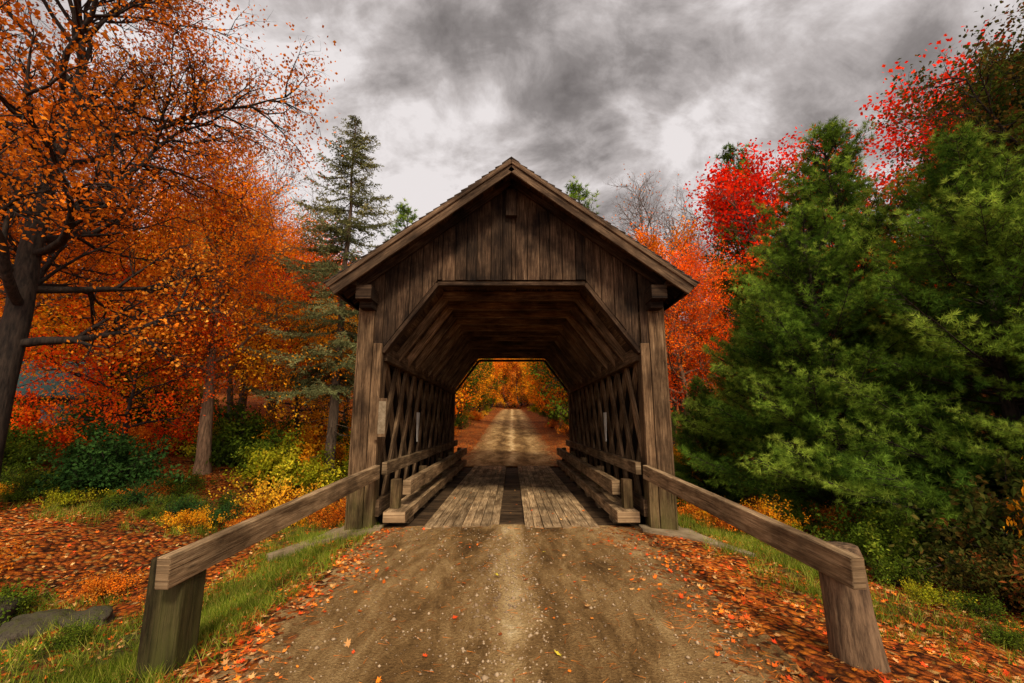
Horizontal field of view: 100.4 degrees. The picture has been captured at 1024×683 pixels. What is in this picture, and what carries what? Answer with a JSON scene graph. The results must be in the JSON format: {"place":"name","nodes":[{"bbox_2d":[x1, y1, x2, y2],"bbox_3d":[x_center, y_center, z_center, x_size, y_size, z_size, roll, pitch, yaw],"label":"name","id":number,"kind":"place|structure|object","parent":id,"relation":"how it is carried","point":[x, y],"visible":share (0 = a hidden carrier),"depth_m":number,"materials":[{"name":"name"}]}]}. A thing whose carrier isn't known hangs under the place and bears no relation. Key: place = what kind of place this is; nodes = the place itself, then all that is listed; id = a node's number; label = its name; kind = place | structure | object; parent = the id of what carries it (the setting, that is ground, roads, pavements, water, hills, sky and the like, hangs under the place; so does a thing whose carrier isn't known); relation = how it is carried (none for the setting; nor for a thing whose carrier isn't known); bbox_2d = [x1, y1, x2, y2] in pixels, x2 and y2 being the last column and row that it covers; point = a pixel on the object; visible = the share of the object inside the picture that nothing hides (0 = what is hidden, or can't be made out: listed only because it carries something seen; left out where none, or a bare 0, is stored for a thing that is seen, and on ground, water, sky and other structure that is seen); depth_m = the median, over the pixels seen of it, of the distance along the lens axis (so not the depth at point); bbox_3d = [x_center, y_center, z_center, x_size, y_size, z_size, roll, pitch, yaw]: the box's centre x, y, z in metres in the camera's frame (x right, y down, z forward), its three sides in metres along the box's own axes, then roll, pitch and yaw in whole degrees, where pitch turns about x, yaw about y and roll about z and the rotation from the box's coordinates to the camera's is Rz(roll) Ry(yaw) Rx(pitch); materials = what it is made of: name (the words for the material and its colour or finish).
{"place":"outdoors","nodes":[
{"label":"outdoors","id":0,"kind":"place"},
{"bbox_2d":[202,524,818,682],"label":"dirt road","id":1,"kind":"structure","parent":0,"point":[410,657],"depth_m":3.65,"materials":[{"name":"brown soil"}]},
{"bbox_2d":[461,409,561,466],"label":"dirt road","id":2,"kind":"structure","parent":0,"point":[511,437],"depth_m":24.36,"materials":[{"name":"brown soil"}]},
{"bbox_2d":[0,353,1023,682],"bbox_3d":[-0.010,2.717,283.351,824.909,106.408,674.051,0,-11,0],"label":"ground","id":3,"kind":"structure","parent":0,"point":[46,555],"depth_m":5.25,"materials":[{"name":"brown plant"}]},
{"bbox_2d":[0,596,23,625],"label":"mossy rock","id":4,"kind":"object","parent":3,"relation":"on","point":[8,606],"visible":0.52,"depth_m":4.57,"materials":[{"name":"grey stone"}]},
{"bbox_2d":[0,540,33,578],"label":"shrub","id":5,"kind":"object","parent":3,"relation":"on","point":[11,564],"visible":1,"depth_m":5.37,"materials":[{"name":"orange plant"}]},
{"bbox_2d":[0,489,43,501],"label":"shrub","id":6,"kind":"object","parent":3,"relation":"on","point":[10,497],"visible":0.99,"depth_m":7.62,"materials":[{"name":"green plant"}]},
{"bbox_2d":[0,459,45,484],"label":"shrub","id":7,"kind":"object","parent":3,"relation":"on","point":[18,469],"visible":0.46,"depth_m":8.35,"materials":[{"name":"green plant"}]},
{"bbox_2d":[1,436,59,474],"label":"shrub","id":8,"kind":"object","parent":3,"relation":"on","point":[13,453],"visible":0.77,"depth_m":9.79,"materials":[{"name":"green plant"}]},
{"bbox_2d":[0,465,63,498],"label":"shrub","id":9,"kind":"object","parent":3,"relation":"on","point":[25,485],"visible":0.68,"depth_m":7.84,"materials":[{"name":"green plant"}]},
{"bbox_2d":[6,413,61,457],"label":"shrub","id":10,"kind":"object","parent":3,"relation":"on","point":[12,433],"visible":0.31,"depth_m":11.30,"materials":[{"name":"green plant"}]},
{"bbox_2d":[10,467,60,499],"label":"shrub","id":11,"kind":"object","parent":3,"relation":"on","point":[39,477],"visible":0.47,"depth_m":7.98,"materials":[{"name":"green plant"}]},
{"bbox_2d":[0,609,75,651],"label":"mossy rock","id":12,"kind":"object","parent":3,"relation":"on","point":[13,629],"visible":0.62,"depth_m":4.32,"materials":[{"name":"grey stone"}]},
{"bbox_2d":[0,576,76,624],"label":"shrub","id":13,"kind":"object","parent":3,"relation":"on","point":[30,598],"visible":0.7,"depth_m":4.80,"materials":[{"name":"green plant"}]},
{"bbox_2d":[9,384,86,454],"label":"shrub","id":14,"kind":"object","parent":3,"relation":"on","point":[23,420],"visible":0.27,"depth_m":12.42,"materials":[{"name":"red plant"}]},
{"bbox_2d":[28,485,108,509],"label":"shrub","id":15,"kind":"object","parent":3,"relation":"on","point":[63,499],"visible":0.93,"depth_m":7.83,"materials":[{"name":"green plant"}]},
{"bbox_2d":[43,410,95,454],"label":"undergrowth shrub","id":16,"kind":"object","parent":3,"relation":"on","point":[68,421],"visible":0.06,"depth_m":14.13,"materials":[{"name":"green plant"}]},
{"bbox_2d":[22,615,119,657],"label":"shrub","id":17,"kind":"object","parent":3,"relation":"on","point":[77,630],"visible":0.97,"depth_m":3.93,"materials":[{"name":"green plant"}]},
{"bbox_2d":[15,396,134,429],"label":"walls","id":18,"kind":"structure","parent":3,"relation":"on","point":[74,405],"depth_m":17.62,"materials":[{"name":"wood"}]},
{"bbox_2d":[16,360,142,398],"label":"roof","id":19,"kind":"structure","parent":18,"relation":"on","point":[47,387],"depth_m":18.04,"materials":[{"name":"stone"}]},
{"bbox_2d":[58,605,114,628],"bbox_3d":[-4.431,2.894,4.443,0.474,0.229,0.358,4,-11,-20],"label":"mossy rock","id":20,"kind":"object","parent":3,"relation":"on","point":[107,615],"visible":0.61,"depth_m":4.40,"materials":[{"name":"grey stone"}]},
{"bbox_2d":[0,56,186,428],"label":"maple tree","id":21,"kind":"object","parent":3,"relation":"on","point":[5,156],"visible":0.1,"depth_m":12.77,"materials":[{"name":"orange plant"}]},
{"bbox_2d":[28,420,161,489],"bbox_3d":[-9.064,2.475,9.350,2.103,1.495,2.093,-9,-14,41],"label":"rhododendron shrub","id":22,"kind":"object","parent":3,"relation":"on","point":[67,453],"visible":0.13,"depth_m":9.04,"materials":[{"name":"green plant"}]},
{"bbox_2d":[56,568,147,605],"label":"shrub","id":23,"kind":"object","parent":3,"relation":"on","point":[98,589],"visible":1,"depth_m":5.08,"materials":[{"name":"orange plant"}]},
{"bbox_2d":[52,406,162,463],"bbox_3d":[-12.097,2.928,13.194,2.571,1.828,2.558,1,-11,-3],"label":"shrub","id":24,"kind":"object","parent":3,"relation":"on","point":[135,431],"visible":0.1,"depth_m":13.20,"materials":[{"name":"green plant"}]},
{"bbox_2d":[28,411,190,499],"bbox_3d":[-8.424,2.358,8.966,2.441,1.744,2.454,-10,-14,42],"label":"rhododendron shrub","id":25,"kind":"object","parent":3,"relation":"on","point":[88,473],"visible":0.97,"depth_m":8.68,"materials":[{"name":"green plant"}]},
{"bbox_2d":[85,492,142,513],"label":"shrub","id":26,"kind":"object","parent":3,"relation":"on","point":[112,500],"visible":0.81,"depth_m":7.70,"materials":[{"name":"green plant"}]},
{"bbox_2d":[0,239,258,440],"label":"maple tree","id":27,"kind":"object","parent":3,"relation":"on","point":[57,321],"visible":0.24,"depth_m":12.92,"materials":[{"name":"orange plant"}]},
{"bbox_2d":[13,254,252,442],"bbox_3d":[-10.799,0.931,12.103,6.106,6.371,4.881,-4,-11,19],"label":"maple tree","id":28,"kind":"object","parent":3,"relation":"on","point":[125,420],"visible":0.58,"depth_m":11.81,"materials":[{"name":"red plant"}]},
{"bbox_2d":[101,476,167,511],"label":"shrub","id":29,"kind":"object","parent":3,"relation":"on","point":[136,495],"visible":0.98,"depth_m":7.94,"materials":[{"name":"green plant"}]},
{"bbox_2d":[55,307,217,447],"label":"maple tree","id":30,"kind":"object","parent":3,"relation":"on","point":[128,396],"visible":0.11,"depth_m":16.34,"materials":[{"name":"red plant"}]},
{"bbox_2d":[122,505,170,518],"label":"shrub","id":31,"kind":"object","parent":3,"relation":"on","point":[145,512],"visible":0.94,"depth_m":7.55,"materials":[{"name":"green plant"}]},
{"bbox_2d":[121,419,184,454],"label":"undergrowth shrub","id":32,"kind":"object","parent":3,"relation":"on","point":[150,425],"visible":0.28,"depth_m":15.20,"materials":[{"name":"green plant"}]},
{"bbox_2d":[0,0,344,475],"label":"maple tree","id":33,"kind":"object","parent":3,"relation":"on","point":[22,277],"visible":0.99,"depth_m":8.93,"materials":[{"name":"orange plant"}]},
{"bbox_2d":[156,479,203,497],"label":"shrub","id":34,"kind":"object","parent":3,"relation":"on","point":[180,489],"visible":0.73,"depth_m":9.49,"materials":[{"name":"green plant"}]},
{"bbox_2d":[151,490,213,521],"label":"shrub","id":35,"kind":"object","parent":3,"relation":"on","point":[178,509],"visible":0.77,"depth_m":7.76,"materials":[{"name":"green plant"}]},
{"bbox_2d":[148,469,222,492],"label":"shrub","id":36,"kind":"object","parent":3,"relation":"on","point":[193,479],"visible":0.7,"depth_m":10.78,"materials":[{"name":"green plant"}]},
{"bbox_2d":[156,397,221,442],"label":"undergrowth shrub","id":37,"kind":"object","parent":3,"relation":"on","point":[172,416],"visible":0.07,"depth_m":17.88,"materials":[{"name":"red plant"}]},
{"bbox_2d":[152,505,228,533],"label":"shrub","id":38,"kind":"object","parent":3,"relation":"on","point":[195,519],"visible":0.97,"depth_m":7.51,"materials":[{"name":"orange plant"}]},
{"bbox_2d":[144,400,247,455],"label":"undergrowth shrub","id":39,"kind":"object","parent":3,"relation":"on","point":[186,437],"visible":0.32,"depth_m":15.81,"materials":[{"name":"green plant"}]},
{"bbox_2d":[164,421,238,458],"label":"undergrowth shrub","id":40,"kind":"object","parent":3,"relation":"on","point":[189,450],"visible":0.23,"depth_m":14.44,"materials":[{"name":"green plant"}]},
{"bbox_2d":[86,101,338,474],"bbox_3d":[-9.799,-1.449,13.945,6.827,11.665,7.999,-4,-11,21],"label":"maple tree","id":41,"kind":"object","parent":3,"relation":"on","point":[205,427],"visible":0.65,"depth_m":13.44,"materials":[{"name":"orange plant"}]},
{"bbox_2d":[187,507,242,529],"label":"shrub","id":42,"kind":"object","parent":3,"relation":"on","point":[215,521],"visible":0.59,"depth_m":7.88,"materials":[{"name":"green plant"}]},
{"bbox_2d":[143,174,291,418],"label":"bare tree","id":43,"kind":"object","parent":3,"relation":"on","point":[230,397],"visible":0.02,"depth_m":20.70,"materials":[{"name":"plant"}]},
{"bbox_2d":[200,485,255,512],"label":"shrub","id":44,"kind":"object","parent":3,"relation":"on","point":[223,497],"visible":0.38,"depth_m":8.79,"materials":[{"name":"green plant"}]},
{"bbox_2d":[201,495,257,527],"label":"shrub","id":45,"kind":"object","parent":3,"relation":"on","point":[238,506],"visible":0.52,"depth_m":8.34,"materials":[{"name":"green plant"}]},
{"bbox_2d":[188,394,316,472],"bbox_3d":[-9.012,3.045,14.403,3.458,2.471,3.476,-6,-12,31],"label":"undergrowth shrub","id":46,"kind":"object","parent":3,"relation":"on","point":[225,445],"visible":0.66,"depth_m":13.95,"materials":[{"name":"green plant"}]},
{"bbox_2d":[176,138,333,426],"bbox_3d":[-12.295,-2.399,20.074,7.921,15.244,6.840,4,-11,-20],"label":"bare tree","id":47,"kind":"object","parent":3,"relation":"on","point":[242,334],"visible":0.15,"depth_m":19.78,"materials":[{"name":"plant"}]},
{"bbox_2d":[134,465,379,680],"bbox_3d":[-2.407,2.378,4.842,0.295,1.507,3.961,-1,-11,4],"label":"guard rail","id":48,"kind":"object","parent":3,"relation":"on","point":[170,627],"visible":1,"depth_m":3.17,"materials":[{"name":"brown wood"}]},
{"bbox_2d":[209,466,323,523],"bbox_3d":[-5.018,3.232,8.820,1.899,1.224,1.834,-4,-11,20],"label":"bush","id":49,"kind":"object","parent":3,"relation":"on","point":[274,500],"visible":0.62,"depth_m":8.78,"materials":[{"name":"yellow plant"}]},
{"bbox_2d":[231,428,301,472],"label":"shrub","id":50,"kind":"object","parent":3,"relation":"on","point":[266,446],"visible":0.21,"depth_m":13.28,"materials":[{"name":"green plant"}]},
{"bbox_2d":[222,428,319,491],"bbox_3d":[-6.920,3.502,12.482,2.688,1.911,2.674,3,-11,-16],"label":"shrub","id":51,"kind":"object","parent":3,"relation":"on","point":[275,466],"visible":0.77,"depth_m":12.19,"materials":[{"name":"yellow plant"}]},
{"bbox_2d":[202,213,341,432],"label":"maple tree","id":52,"kind":"object","parent":3,"relation":"on","point":[271,388],"visible":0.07,"depth_m":20.46,"materials":[{"name":"orange plant"}]},
{"bbox_2d":[192,272,355,441],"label":"maple tree","id":53,"kind":"object","parent":3,"relation":"on","point":[297,407],"visible":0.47,"depth_m":14.44,"materials":[{"name":"orange plant"}]},
{"bbox_2d":[241,236,358,418],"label":"maple tree","id":54,"kind":"object","parent":3,"relation":"on","point":[303,293],"visible":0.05,"depth_m":19.04,"materials":[{"name":"orange plant"}]},
{"bbox_2d":[251,405,350,465],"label":"undergrowth shrub","id":55,"kind":"object","parent":3,"relation":"on","point":[310,438],"visible":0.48,"depth_m":15.02,"materials":[{"name":"green plant"}]},
{"bbox_2d":[262,478,342,527],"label":"yellow sapling","id":56,"kind":"object","parent":3,"relation":"on","point":[298,494],"visible":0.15,"depth_m":9.27,"materials":[{"name":"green plant"}]},
{"bbox_2d":[276,444,344,493],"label":"shrub","id":57,"kind":"object","parent":3,"relation":"on","point":[311,476],"visible":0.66,"depth_m":12.61,"materials":[{"name":"yellow plant"}]},
{"bbox_2d":[239,115,397,484],"bbox_3d":[-5.626,-1.796,14.504,6.177,13.407,5.988,3,-11,-17],"label":"spruce tree","id":58,"kind":"object","parent":3,"relation":"on","point":[344,230],"visible":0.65,"depth_m":14.14,"materials":[{"name":"green plant"}]},
{"bbox_2d":[301,503,342,527],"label":"shrub","id":59,"kind":"object","parent":3,"relation":"on","point":[317,514],"visible":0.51,"depth_m":8.65,"materials":[{"name":"orange plant"}]},
{"bbox_2d":[292,289,357,441],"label":"maple tree","id":60,"kind":"object","parent":3,"relation":"on","point":[345,371],"visible":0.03,"depth_m":18.42,"materials":[{"name":"orange plant"}]},
{"bbox_2d":[313,498,345,527],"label":"shrub","id":61,"kind":"object","parent":3,"relation":"on","point":[340,514],"visible":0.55,"depth_m":8.61,"materials":[{"name":"orange plant"}]},
{"bbox_2d":[311,418,351,464],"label":"shrub","id":62,"kind":"object","parent":3,"relation":"on","point":[338,436],"visible":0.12,"depth_m":16.58,"materials":[{"name":"green plant"}]},
{"bbox_2d":[379,198,417,240],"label":"pine tree","id":63,"kind":"object","parent":3,"relation":"on","point":[403,213],"visible":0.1,"depth_m":26.52,"materials":[{"name":"green plant"}]},
{"bbox_2d":[0,163,1010,427],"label":"distant forest","id":64,"kind":"object","parent":3,"relation":"on","point":[496,383],"visible":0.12,"depth_m":38.65,"materials":[{"name":"orange plant"}]},
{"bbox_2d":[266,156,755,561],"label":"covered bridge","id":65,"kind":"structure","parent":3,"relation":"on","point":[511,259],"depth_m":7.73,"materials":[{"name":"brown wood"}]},
{"bbox_2d":[0,488,1023,682],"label":"grass","id":66,"kind":"structure","parent":3,"relation":"on","point":[109,669],"depth_m":4.48,"materials":[{"name":"green plant"}]},
{"bbox_2d":[0,460,1023,682],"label":"fallen leaves","id":67,"kind":"object","parent":3,"relation":"on","point":[348,642],"visible":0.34,"depth_m":3.98,"materials":[{"name":"orange plant"}]},
{"bbox_2d":[519,362,567,430],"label":"maple tree","id":68,"kind":"object","parent":3,"relation":"on","point":[527,368],"visible":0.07,"depth_m":32.50,"materials":[{"name":"orange plant"}]},
{"bbox_2d":[102,526,1023,682],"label":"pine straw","id":69,"kind":"object","parent":3,"relation":"on","point":[718,560],"visible":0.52,"depth_m":3.75,"materials":[{"name":"orange plant"}]},
{"bbox_2d":[546,175,599,374],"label":"pine tree","id":70,"kind":"object","parent":3,"relation":"on","point":[573,187],"visible":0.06,"depth_m":28.97,"materials":[{"name":"green plant"}]},
{"bbox_2d":[603,169,734,441],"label":"bare tree","id":71,"kind":"object","parent":3,"relation":"on","point":[625,219],"visible":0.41,"depth_m":25.36,"materials":[{"name":"grey plant"}]},
{"bbox_2d":[626,208,727,448],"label":"maple tree","id":72,"kind":"object","parent":3,"relation":"on","point":[653,247],"visible":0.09,"depth_m":22.16,"materials":[{"name":"orange plant"}]},
{"bbox_2d":[677,502,707,523],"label":"shrub","id":73,"kind":"object","parent":3,"relation":"on","point":[684,509],"visible":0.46,"depth_m":8.36,"materials":[{"name":"orange plant"}]},
{"bbox_2d":[661,229,756,433],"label":"maple tree","id":74,"kind":"object","parent":3,"relation":"on","point":[709,320],"visible":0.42,"depth_m":17.79,"materials":[{"name":"orange plant"}]},
{"bbox_2d":[648,175,771,410],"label":"bare tree","id":75,"kind":"object","parent":3,"relation":"on","point":[672,223],"visible":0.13,"depth_m":27.44,"materials":[{"name":"plant"}]},
{"bbox_2d":[671,375,776,515],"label":"white pine tree","id":76,"kind":"object","parent":3,"relation":"on","point":[712,446],"visible":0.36,"depth_m":12.17,"materials":[{"name":"green plant"}]},
{"bbox_2d":[676,142,787,400],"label":"pine tree","id":77,"kind":"object","parent":3,"relation":"on","point":[728,156],"visible":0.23,"depth_m":20.03,"materials":[{"name":"green plant"}]},
{"bbox_2d":[680,307,815,470],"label":"white pine tree","id":78,"kind":"object","parent":3,"relation":"on","point":[727,396],"visible":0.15,"depth_m":14.37,"materials":[{"name":"green plant"}]},
{"bbox_2d":[643,465,890,673],"bbox_3d":[2.454,2.315,4.858,0.428,1.376,3.961,1,-11,-4],"label":"guard rail","id":79,"kind":"object","parent":3,"relation":"on","point":[854,636],"visible":0.98,"depth_m":3.20,"materials":[{"name":"brown wood"}]},
{"bbox_2d":[740,490,810,527],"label":"shrub","id":80,"kind":"object","parent":3,"relation":"on","point":[767,512],"visible":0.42,"depth_m":7.45,"materials":[{"name":"yellow plant"}]},
{"bbox_2d":[683,120,883,361],"bbox_3d":[12.172,-2.577,18.380,9.048,15.970,8.277,8,-13,-35],"label":"maple tree","id":81,"kind":"object","parent":3,"relation":"on","point":[743,214],"visible":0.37,"depth_m":19.04,"materials":[{"name":"red plant"}]},
{"bbox_2d":[799,500,876,535],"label":"shrub","id":82,"kind":"object","parent":3,"relation":"on","point":[831,511],"visible":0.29,"depth_m":8.01,"materials":[{"name":"green plant"}]},
{"bbox_2d":[676,200,1000,550],"bbox_3d":[6.435,0.453,9.030,5.174,7.486,5.425,0,-11,2],"label":"white pine tree","id":83,"kind":"object","parent":3,"relation":"on","point":[785,462],"visible":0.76,"depth_m":8.44,"materials":[{"name":"green plant"}]},
{"bbox_2d":[672,115,1021,535],"bbox_3d":[8.318,-0.723,10.626,7.750,10.694,7.392,6,-12,-30],"label":"white pine tree","id":84,"kind":"object","parent":3,"relation":"on","point":[864,221],"visible":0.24,"depth_m":10.13,"materials":[{"name":"green plant"}]},
{"bbox_2d":[803,481,952,551],"bbox_3d":[5.743,2.775,6.620,1.636,1.163,1.628,5,-12,-26],"label":"shrub","id":85,"kind":"object","parent":3,"relation":"on","point":[876,511],"visible":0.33,"depth_m":6.71,"materials":[{"name":"green plant"}]},
{"bbox_2d":[834,504,957,588],"bbox_3d":[5.292,2.783,6.044,1.395,0.997,1.402,2,-11,-10],"label":"shrub","id":86,"kind":"object","parent":3,"relation":"on","point":[882,543],"visible":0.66,"depth_m":5.95,"materials":[{"name":"green plant"}]},
{"bbox_2d":[800,118,1023,544],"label":"white pine tree","id":87,"kind":"object","parent":3,"relation":"on","point":[996,216],"visible":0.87,"depth_m":6.85,"materials":[{"name":"green plant"}]},
{"bbox_2d":[861,549,967,593],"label":"shrub","id":88,"kind":"object","parent":3,"relation":"on","point":[886,570],"visible":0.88,"depth_m":5.37,"materials":[{"name":"green plant"}]},
{"bbox_2d":[882,576,977,609],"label":"shrub","id":89,"kind":"object","parent":3,"relation":"on","point":[919,593],"visible":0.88,"depth_m":4.69,"materials":[{"name":"green plant"}]},
{"bbox_2d":[843,20,1021,415],"bbox_3d":[16.697,-3.781,15.372,8.823,17.025,9.645,2,-11,-11],"label":"maple tree","id":90,"kind":"object","parent":3,"relation":"on","point":[888,146],"visible":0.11,"depth_m":16.56,"materials":[{"name":"red plant"}]},
{"bbox_2d":[841,43,1023,506],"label":"white pine tree","id":91,"kind":"object","parent":3,"relation":"on","point":[994,442],"visible":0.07,"depth_m":8.89,"materials":[{"name":"green plant"}]},
{"bbox_2d":[865,0,1023,331],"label":"maple tree","id":92,"kind":"object","parent":3,"relation":"on","point":[968,113],"visible":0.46,"depth_m":8.15,"materials":[{"name":"red plant"}]},
{"bbox_2d":[888,445,1023,596],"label":"shrub","id":93,"kind":"object","parent":3,"relation":"on","point":[987,526],"visible":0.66,"depth_m":5.43,"materials":[{"name":"green plant"}]},
{"bbox_2d":[919,528,1023,610],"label":"shrub","id":94,"kind":"object","parent":3,"relation":"on","point":[987,581],"visible":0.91,"depth_m":4.79,"materials":[{"name":"green plant"}]},
{"bbox_2d":[932,587,1023,628],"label":"shrub","id":95,"kind":"object","parent":3,"relation":"on","point":[988,609],"visible":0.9,"depth_m":4.45,"materials":[{"name":"green plant"}]},
{"bbox_2d":[932,475,1023,564],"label":"shrub","id":96,"kind":"object","parent":3,"relation":"on","point":[1013,492],"visible":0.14,"depth_m":5.41,"materials":[{"name":"green plant"}]},
{"bbox_2d":[940,288,1023,518],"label":"white pine tree","id":97,"kind":"object","parent":3,"relation":"on","point":[1013,434],"visible":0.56,"depth_m":6.19,"materials":[{"name":"green plant"}]},
{"bbox_2d":[966,616,1023,656],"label":"shrub","id":98,"kind":"object","parent":3,"relation":"on","point":[1001,634],"visible":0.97,"depth_m":3.84,"materials":[{"name":"green plant"}]},
{"bbox_2d":[994,544,1023,621],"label":"shrub","id":99,"kind":"object","parent":3,"relation":"on","point":[1016,560],"visible":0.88,"depth_m":4.33,"materials":[{"name":"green plant"}]},
{"bbox_2d":[1003,456,1023,556],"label":"yellow sapling","id":100,"kind":"object","parent":3,"relation":"on","point":[1011,507],"visible":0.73,"depth_m":4.95,"materials":[{"name":"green plant"}]},
{"bbox_2d":[0,0,1023,349],"label":"sky","id":101,"kind":"structure","parent":0,"point":[449,91],"materials":[{"name":"grey"}]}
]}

